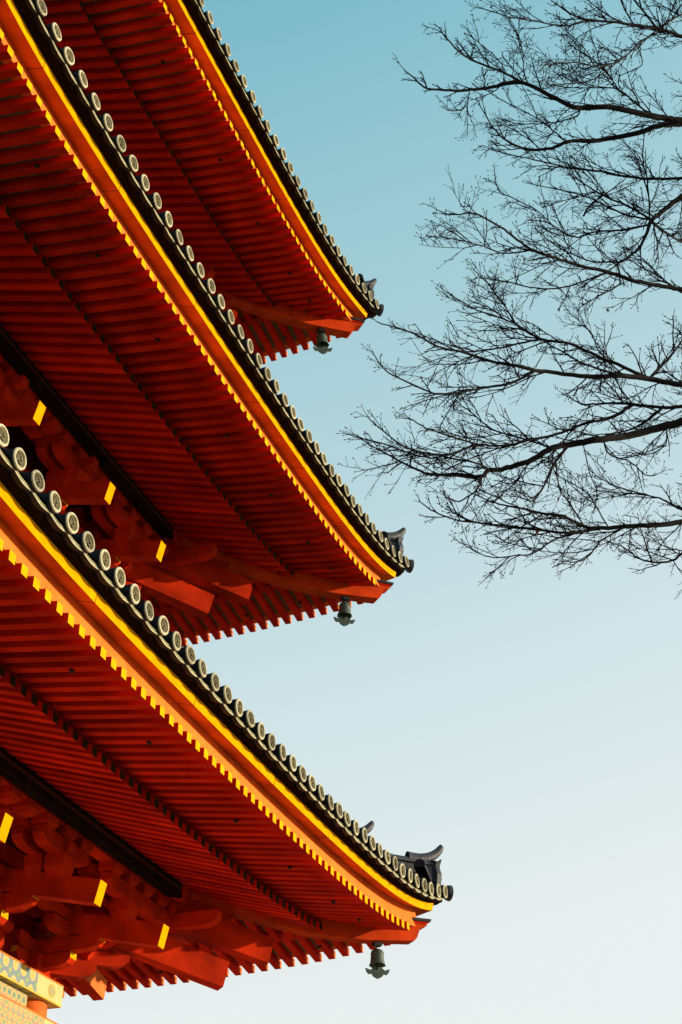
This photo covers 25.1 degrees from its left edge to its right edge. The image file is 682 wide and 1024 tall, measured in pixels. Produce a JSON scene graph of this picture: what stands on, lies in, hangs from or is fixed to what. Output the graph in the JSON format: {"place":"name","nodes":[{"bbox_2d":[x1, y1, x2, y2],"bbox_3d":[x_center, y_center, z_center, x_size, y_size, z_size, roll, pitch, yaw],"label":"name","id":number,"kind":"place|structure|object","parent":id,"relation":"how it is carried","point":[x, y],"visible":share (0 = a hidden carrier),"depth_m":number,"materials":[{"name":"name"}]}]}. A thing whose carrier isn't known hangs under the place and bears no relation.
{"place":"outdoors","nodes":[
{"label":"outdoors","id":0,"kind":"place"},
{"bbox_2d":[47,0,681,1023],"label":"sky","id":1,"kind":"structure","parent":0,"point":[526,726],"materials":[{"name":"blue"}]},
{"label":"ground","id":2,"kind":"structure","parent":0,"visible":0},
{"bbox_2d":[0,0,453,1023],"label":"pagoda","id":3,"kind":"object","parent":2,"relation":"on","point":[174,268],"visible":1,"depth_m":19.09,"materials":[{"name":"wood"}]},
{"bbox_2d":[313,332,331,353],"bbox_3d":[-0.314,-2.918,26.379,0.233,0.495,0.275,-23,-40,32],"label":"wind bell","id":4,"kind":"object","parent":3,"relation":"hanging from","point":[322,344],"visible":1,"depth_m":26.31,"materials":[{"name":"metal"}]},
{"bbox_2d":[334,600,354,625],"bbox_3d":[0.057,1.544,23.660,0.299,0.497,0.232,29,-41,-35],"label":"wind bell","id":5,"kind":"object","parent":3,"relation":"hanging from","point":[344,615],"visible":1,"depth_m":23.59,"materials":[{"name":"metal"}]},
{"bbox_2d":[365,946,389,978],"bbox_3d":[0.497,6.117,20.898,0.233,0.497,0.277,-23,-40,31],"label":"wind bell","id":6,"kind":"object","parent":3,"relation":"hanging from","point":[376,965],"visible":1,"depth_m":20.83,"materials":[{"name":"metal"}]},
{"bbox_2d":[336,0,681,599],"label":"bare tree","id":7,"kind":"object","parent":2,"relation":"on","point":[669,122],"visible":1,"depth_m":10.20,"materials":[{"name":"black plant"}]}
]}

